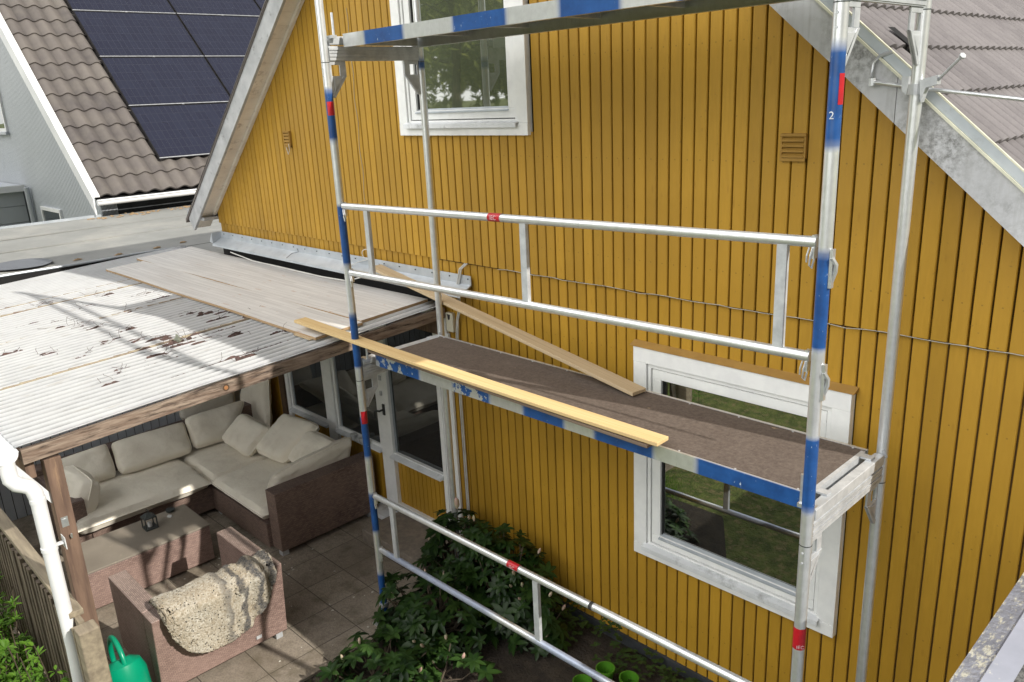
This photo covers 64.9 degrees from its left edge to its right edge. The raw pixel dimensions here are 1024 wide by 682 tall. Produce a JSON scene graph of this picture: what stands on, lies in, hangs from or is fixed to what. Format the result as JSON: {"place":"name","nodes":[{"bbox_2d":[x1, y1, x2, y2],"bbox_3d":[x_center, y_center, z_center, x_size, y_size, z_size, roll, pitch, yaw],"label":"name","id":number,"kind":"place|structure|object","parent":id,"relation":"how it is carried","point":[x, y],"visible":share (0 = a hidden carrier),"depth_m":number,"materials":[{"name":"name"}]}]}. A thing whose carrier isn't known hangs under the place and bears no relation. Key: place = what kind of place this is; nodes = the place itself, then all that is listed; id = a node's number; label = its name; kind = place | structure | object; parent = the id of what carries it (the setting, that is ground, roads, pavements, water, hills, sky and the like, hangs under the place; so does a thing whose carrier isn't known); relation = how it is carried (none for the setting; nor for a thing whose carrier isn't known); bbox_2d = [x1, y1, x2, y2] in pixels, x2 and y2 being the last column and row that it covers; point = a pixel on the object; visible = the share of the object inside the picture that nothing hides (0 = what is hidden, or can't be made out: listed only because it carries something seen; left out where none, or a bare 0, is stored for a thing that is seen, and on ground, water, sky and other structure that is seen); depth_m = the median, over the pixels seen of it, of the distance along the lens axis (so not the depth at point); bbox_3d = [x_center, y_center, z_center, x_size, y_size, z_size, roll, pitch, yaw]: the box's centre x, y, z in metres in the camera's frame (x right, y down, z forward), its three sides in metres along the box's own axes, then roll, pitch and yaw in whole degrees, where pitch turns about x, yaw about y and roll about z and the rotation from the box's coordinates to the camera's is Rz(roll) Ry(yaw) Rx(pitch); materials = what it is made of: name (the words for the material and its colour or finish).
{"place":"outdoors","nodes":[
{"label":"outdoors","id":0,"kind":"place"},
{"bbox_2d":[0,0,208,226],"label":"grey house","id":1,"kind":"structure","parent":0,"point":[74,141],"depth_m":13.07,"materials":[{"name":"tile"}]},
{"bbox_2d":[0,95,8,134],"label":"window","id":2,"kind":"structure","parent":1,"relation":"in","point":[3,124],"depth_m":14.73,"materials":[{"name":"grey"}]},
{"bbox_2d":[40,206,62,220],"bbox_3d":[-7.987,-1.889,14.081,0.035,0.880,1.100,-18,23,-41],"label":"window","id":3,"kind":"structure","parent":1,"relation":"in","point":[48,213],"depth_m":14.02,"materials":[{"name":"grey"}]},
{"bbox_2d":[66,0,175,13],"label":"solar panel","id":4,"kind":"object","parent":1,"relation":"attached to","point":[148,6],"visible":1,"depth_m":14.61,"materials":[{"name":"glass"}]},
{"bbox_2d":[73,11,203,57],"bbox_3d":[-6.644,-5.447,14.372,1.810,0.083,1.207,-18,65,-41],"label":"solar panel","id":5,"kind":"object","parent":1,"relation":"attached to","point":[116,34],"visible":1,"depth_m":14.30,"materials":[{"name":"blue glass"}]},
{"bbox_2d":[100,57,229,106],"bbox_3d":[-5.971,-4.503,13.982,1.810,0.083,1.207,-18,65,-41],"label":"solar panel","id":6,"kind":"object","parent":1,"relation":"attached to","point":[148,81],"visible":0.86,"depth_m":13.91,"materials":[{"name":"blue glass"}]},
{"bbox_2d":[129,103,227,159],"bbox_3d":[-5.295,-3.556,13.592,1.810,0.083,1.207,-18,65,-41],"label":"solar panel","id":7,"kind":"object","parent":1,"relation":"attached to","point":[176,132],"visible":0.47,"depth_m":13.35,"materials":[{"name":"blue glass"}]},
{"bbox_2d":[167,0,260,16],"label":"solar panel","id":8,"kind":"object","parent":1,"relation":"attached to","point":[248,8],"visible":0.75,"depth_m":15.82,"materials":[{"name":"glass"}]},
{"bbox_2d":[177,14,258,56],"bbox_3d":[-5.337,-5.880,15.584,1.810,0.083,1.207,-18,65,-41],"label":"solar panel","id":9,"kind":"object","parent":1,"relation":"attached to","point":[219,36],"visible":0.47,"depth_m":15.34,"materials":[{"name":"blue glass"}]},
{"bbox_2d":[205,57,243,95],"bbox_3d":[-4.663,-4.936,15.195,1.810,0.083,1.207,-18,65,-41],"label":"solar panel","id":10,"kind":"object","parent":1,"relation":"attached to","point":[226,70],"visible":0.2,"depth_m":14.79,"materials":[{"name":"blue glass"}]},
{"bbox_2d":[254,0,264,9],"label":"solar panel","id":11,"kind":"object","parent":1,"relation":"attached to","point":[260,3],"visible":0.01,"depth_m":16.55,"materials":[{"name":"blue glass"}]},
{"bbox_2d":[0,508,441,681],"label":"patio","id":12,"kind":"structure","parent":0,"point":[319,631],"depth_m":6.24,"materials":[{"name":"grey tile"}]},
{"bbox_2d":[0,507,111,681],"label":"fence","id":13,"kind":"object","parent":12,"relation":"on","point":[23,570],"visible":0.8,"depth_m":5.04,"materials":[{"name":"beige wood"}]},
{"bbox_2d":[107,635,151,681],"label":"watering can","id":14,"kind":"object","parent":12,"relation":"on","point":[130,668],"visible":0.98,"depth_m":5.00,"materials":[{"name":"green plastic"}]},
{"bbox_2d":[61,504,214,608],"bbox_3d":[-3.063,1.760,6.637,1.010,0.325,0.530,-18,23,-41],"label":"coffee table","id":15,"kind":"object","parent":12,"relation":"on","point":[179,541],"visible":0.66,"depth_m":6.53,"materials":[{"name":"wicker"}]},
{"bbox_2d":[140,509,158,531],"bbox_3d":[-3.027,1.478,6.702,0.100,0.173,0.100,-18,23,-41],"label":"lantern","id":16,"kind":"object","parent":15,"relation":"on","point":[150,525],"visible":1,"depth_m":6.69,"materials":[{"name":"metal"}]},
{"bbox_2d":[165,507,174,512],"bbox_3d":[-2.966,1.469,6.981,0.076,0.022,0.076,-18,23,-41],"label":"ashtray","id":17,"kind":"object","parent":15,"relation":"on","point":[169,509],"visible":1,"depth_m":6.97,"materials":[{"name":"metal"}]},
{"bbox_2d":[108,527,286,681],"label":"wicker armchair","id":18,"kind":"object","parent":12,"relation":"on","point":[146,636],"visible":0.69,"depth_m":5.42,"materials":[{"name":"wicker"}]},
{"bbox_2d":[148,549,276,653],"bbox_3d":[-1.964,1.781,5.405,0.811,0.480,0.334,-18,23,-41],"label":"wool rug","id":19,"kind":"object","parent":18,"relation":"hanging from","point":[224,605],"visible":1,"depth_m":5.29,"materials":[{"name":"beige fur"}]},
{"bbox_2d":[33,401,377,555],"bbox_3d":[-2.817,1.373,7.430,2.250,0.620,2.230,-18,23,-41],"label":"wicker sofa","id":20,"kind":"object","parent":12,"relation":"on","point":[303,508],"visible":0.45,"depth_m":7.06,"materials":[{"name":"wicker"}]},
{"bbox_2d":[76,458,211,534],"bbox_3d":[-3.524,1.378,7.410,1.187,0.166,0.922,-18,23,-41],"label":"seat cushion","id":21,"kind":"object","parent":20,"relation":"on","point":[124,496],"visible":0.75,"depth_m":7.26,"materials":[{"name":"beige fabric"}]},
{"bbox_2d":[64,465,99,513],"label":"arm cushion","id":22,"kind":"object","parent":21,"relation":"on","point":[84,484],"visible":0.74,"depth_m":6.89,"materials":[{"name":"beige fabric"}]},
{"bbox_2d":[61,444,115,481],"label":"back cushion","id":23,"kind":"object","parent":21,"relation":"on","point":[97,463],"visible":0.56,"depth_m":7.40,"materials":[{"name":"beige fabric"}]},
{"bbox_2d":[111,422,191,473],"bbox_3d":[-3.480,1.034,7.802,0.732,0.308,0.302,-18,23,-41],"label":"back cushion","id":24,"kind":"object","parent":21,"relation":"on","point":[138,452],"visible":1,"depth_m":7.72,"materials":[{"name":"beige fabric"}]},
{"bbox_2d":[177,441,267,481],"bbox_3d":[-2.745,1.118,8.139,1.002,0.161,0.912,-18,23,-41],"label":"seat cushion","id":25,"kind":"object","parent":20,"relation":"on","point":[212,462],"visible":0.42,"depth_m":7.82,"materials":[{"name":"beige fabric"}]},
{"bbox_2d":[185,400,243,447],"bbox_3d":[-2.994,0.850,8.235,0.652,0.317,0.274,-18,23,-41],"label":"back cushion","id":26,"kind":"object","parent":25,"relation":"on","point":[207,428],"visible":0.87,"depth_m":8.12,"materials":[{"name":"beige fabric"}]},
{"bbox_2d":[222,414,269,456],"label":"throw cushion","id":27,"kind":"object","parent":25,"relation":"on","point":[243,434],"visible":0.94,"depth_m":7.86,"materials":[{"name":"beige fabric"}]},
{"bbox_2d":[240,365,271,426],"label":"spare cushion","id":28,"kind":"object","parent":25,"relation":"on","point":[258,397],"visible":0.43,"depth_m":8.50,"materials":[{"name":"beige fabric"}]},
{"bbox_2d":[211,458,291,518],"bbox_3d":[-2.095,1.286,7.478,1.027,0.171,0.977,-18,23,-41],"label":"seat cushion","id":29,"kind":"object","parent":20,"relation":"on","point":[246,486],"visible":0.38,"depth_m":7.30,"materials":[{"name":"beige fabric"}]},
{"bbox_2d":[256,414,319,462],"bbox_3d":[-2.149,0.942,7.715,0.414,0.396,0.613,-18,23,-41],"label":"back cushion","id":30,"kind":"object","parent":29,"relation":"on","point":[281,439],"visible":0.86,"depth_m":7.63,"materials":[{"name":"beige fabric"}]},
{"bbox_2d":[267,437,351,488],"bbox_3d":[-1.795,1.126,7.140,0.854,0.342,0.195,-18,23,-41],"label":"arm cushion","id":31,"kind":"object","parent":29,"relation":"on","point":[335,451],"visible":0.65,"depth_m":7.08,"materials":[{"name":"beige fabric"}]},
{"bbox_2d":[288,431,334,461],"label":"back cushion","id":32,"kind":"object","parent":29,"relation":"on","point":[310,442],"visible":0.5,"depth_m":7.43,"materials":[{"name":"beige fabric"}]},
{"bbox_2d":[0,245,444,681],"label":"pergola","id":33,"kind":"object","parent":12,"relation":"on","point":[49,395],"visible":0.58,"depth_m":5.32,"materials":[{"name":"plastic"}]},
{"bbox_2d":[0,289,288,386],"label":"leaf litter","id":34,"kind":"object","parent":33,"relation":"on","point":[173,342],"visible":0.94,"depth_m":5.81,"materials":[{"name":"brown plant"}]},
{"bbox_2d":[174,334,181,342],"bbox_3d":[-2.393,-0.021,5.749,0.055,0.062,0.043,3,18,18],"label":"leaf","id":35,"kind":"object","parent":33,"relation":"on","point":[177,337],"visible":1,"depth_m":5.74,"materials":[{"name":"plant"}]},
{"bbox_2d":[106,261,362,339],"bbox_3d":[-2.631,-0.429,7.024,0.389,0.048,4.080,-18,23,-41],"label":"pine board","id":36,"kind":"object","parent":33,"relation":"on","point":[279,313],"visible":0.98,"depth_m":6.65,"materials":[{"name":"beige wood"}]},
{"bbox_2d":[137,247,427,322],"bbox_3d":[-2.354,-0.595,7.435,0.615,0.060,4.260,-18,23,-41],"label":"pine board","id":37,"kind":"object","parent":33,"relation":"on","point":[328,295],"visible":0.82,"depth_m":7.01,"materials":[{"name":"beige wood"}]},
{"bbox_2d":[294,333,312,339],"bbox_3d":[-1.429,-0.036,5.594,0.075,0.009,0.220,-18,23,-41],"label":"offcut","id":38,"kind":"object","parent":33,"relation":"on","point":[302,336],"visible":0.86,"depth_m":5.57,"materials":[{"name":"grey wood"}]},
{"bbox_2d":[184,543,373,668],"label":"pale litter","id":39,"kind":"object","parent":12,"relation":"on","point":[291,588],"visible":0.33,"depth_m":6.58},
{"bbox_2d":[362,512,454,569],"bbox_3d":[-0.855,1.712,6.857,0.430,0.120,0.850,-18,23,-41],"label":"door step","id":40,"kind":"object","parent":12,"relation":"on","point":[412,534],"depth_m":6.86,"materials":[{"name":"concrete"}]},
{"bbox_2d":[350,432,356,439],"bbox_3d":[-1.480,0.891,7.526,0.072,0.050,0.070,-18,23,-41],"label":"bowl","id":41,"kind":"object","parent":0,"point":[353,435],"visible":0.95,"depth_m":7.51,"materials":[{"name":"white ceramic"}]},
{"bbox_2d":[0,374,856,681],"bbox_3d":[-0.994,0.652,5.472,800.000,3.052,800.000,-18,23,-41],"label":"ground","id":42,"kind":"structure","parent":0,"point":[396,510],"depth_m":6.23,"materials":[{"name":"green plant"}]},
{"bbox_2d":[0,572,69,681],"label":"garden shrub","id":43,"kind":"object","parent":42,"relation":"on","point":[20,663],"visible":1,"depth_m":4.89,"materials":[{"name":"green plant"}]},
{"bbox_2d":[0,205,240,520],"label":"carport","id":44,"kind":"object","parent":42,"relation":"on","point":[62,244],"visible":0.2,"depth_m":9.77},
{"bbox_2d":[0,258,51,269],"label":"puddle","id":45,"kind":"object","parent":44,"relation":"on","point":[22,263],"visible":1,"depth_m":8.65,"materials":[{"name":"liquid"}]},
{"bbox_2d":[73,205,190,260],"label":"dry leaves","id":46,"kind":"object","parent":44,"relation":"on","point":[132,213],"visible":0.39,"depth_m":11.94,"materials":[{"name":"brown plant"}]},
{"bbox_2d":[177,377,234,419],"bbox_3d":[-3.333,0.555,8.739,0.633,0.483,0.126,-18,23,-41],"label":"spare cushion","id":47,"kind":"object","parent":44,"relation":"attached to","point":[223,400],"visible":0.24,"depth_m":8.73,"materials":[{"name":"beige fabric"}]},
{"bbox_2d":[304,578,685,681],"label":"soil bed","id":48,"kind":"object","parent":42,"relation":"on","point":[525,666],"visible":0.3,"depth_m":5.40,"materials":[{"name":"brown soil"}]},
{"bbox_2d":[315,497,571,681],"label":"rhododendron","id":49,"kind":"object","parent":48,"relation":"on","point":[468,572],"visible":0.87,"depth_m":5.54,"materials":[{"name":"green plant"}]},
{"bbox_2d":[572,674,591,681],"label":"plant pot","id":50,"kind":"object","parent":48,"relation":"on","point":[581,678],"visible":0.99,"depth_m":5.08,"materials":[{"name":"plastic"}]},
{"bbox_2d":[596,661,614,679],"bbox_3d":[0.598,2.140,5.149,0.124,0.118,0.124,-18,23,-41],"label":"plant pot","id":51,"kind":"object","parent":48,"relation":"on","point":[602,667],"visible":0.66,"depth_m":5.18,"materials":[{"name":"plastic"}]},
{"bbox_2d":[520,590,699,681],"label":"ground cover","id":52,"kind":"object","parent":48,"relation":"on","point":[587,624],"visible":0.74,"depth_m":5.37,"materials":[{"name":"green plant"}]},
{"bbox_2d":[314,0,931,681],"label":"scaffold","id":53,"kind":"object","parent":48,"relation":"on","point":[816,478],"visible":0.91,"depth_m":3.82,"materials":[{"name":"metal"}]},
{"bbox_2d":[294,317,667,446],"bbox_3d":[-0.402,0.164,4.719,3.025,0.035,0.100,16,25,41],"label":"plank","id":54,"kind":"object","parent":53,"relation":"on","point":[606,423],"visible":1,"depth_m":4.40,"materials":[{"name":"yellow wood"}]},
{"bbox_2d":[367,349,651,447],"bbox_3d":[-0.126,0.267,4.512,2.211,0.022,0.093,15,24,43],"label":"plank","id":55,"kind":"object","parent":53,"relation":"on","point":[628,439],"visible":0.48,"depth_m":4.21,"materials":[{"name":"beige wood"}]},
{"bbox_2d":[375,264,645,395],"bbox_3d":[-0.204,-0.161,5.463,0.110,0.023,2.910,-15,27,-36],"label":"plank","id":56,"kind":"object","parent":53,"relation":"on","point":[620,383],"visible":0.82,"depth_m":5.04,"materials":[{"name":"brown wood"}]},
{"bbox_2d":[868,50,1023,102],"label":"tie bar","id":57,"kind":"object","parent":53,"relation":"attached to","point":[923,87],"visible":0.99,"depth_m":3.13,"materials":[{"name":"metal"}]},
{"bbox_2d":[619,670,638,681],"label":"plant pot","id":58,"kind":"object","parent":48,"relation":"on","point":[625,676],"visible":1,"depth_m":5.08,"materials":[{"name":"plastic"}]},
{"bbox_2d":[186,0,1023,681],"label":"yellow house","id":59,"kind":"structure","parent":42,"relation":"on","point":[712,120],"depth_m":4.57,"materials":[{"name":"yellow wood"}]},
{"bbox_2d":[286,348,328,427],"bbox_3d":[-2.066,0.104,7.926,0.085,1.413,0.720,-18,23,-41],"label":"window","id":60,"kind":"structure","parent":59,"relation":"in","point":[306,384],"depth_m":8.05,"materials":[{"name":"white paint"}]},
{"bbox_2d":[330,330,381,452],"bbox_3d":[-1.450,0.259,7.317,0.085,1.413,0.740,-18,23,-41],"label":"window","id":61,"kind":"structure","parent":59,"relation":"in","point":[342,365],"depth_m":7.48,"materials":[{"name":"white paint"}]},
{"bbox_2d":[371,322,450,526],"bbox_3d":[-0.866,0.645,6.800,0.119,1.895,0.906,-18,23,-41],"label":"door","id":62,"kind":"structure","parent":59,"relation":"in","point":[410,410],"depth_m":6.88,"materials":[{"name":"white paint"}]},
{"bbox_2d":[389,0,532,135],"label":"window","id":63,"kind":"structure","parent":59,"relation":"in","point":[479,87],"depth_m":5.35,"materials":[{"name":"white paint"}]},
{"bbox_2d":[633,346,855,637],"bbox_3d":[1.254,0.804,4.606,0.137,1.401,1.325,-18,23,-41],"label":"window","id":64,"kind":"structure","parent":59,"relation":"in","point":[744,544],"depth_m":4.60,"materials":[{"name":"white paint"}]},
{"bbox_2d":[949,573,1023,681],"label":"annex roof","id":65,"kind":"structure","parent":42,"relation":"on","point":[996,653],"depth_m":2.32,"materials":[{"name":"grey metal"}]}
]}

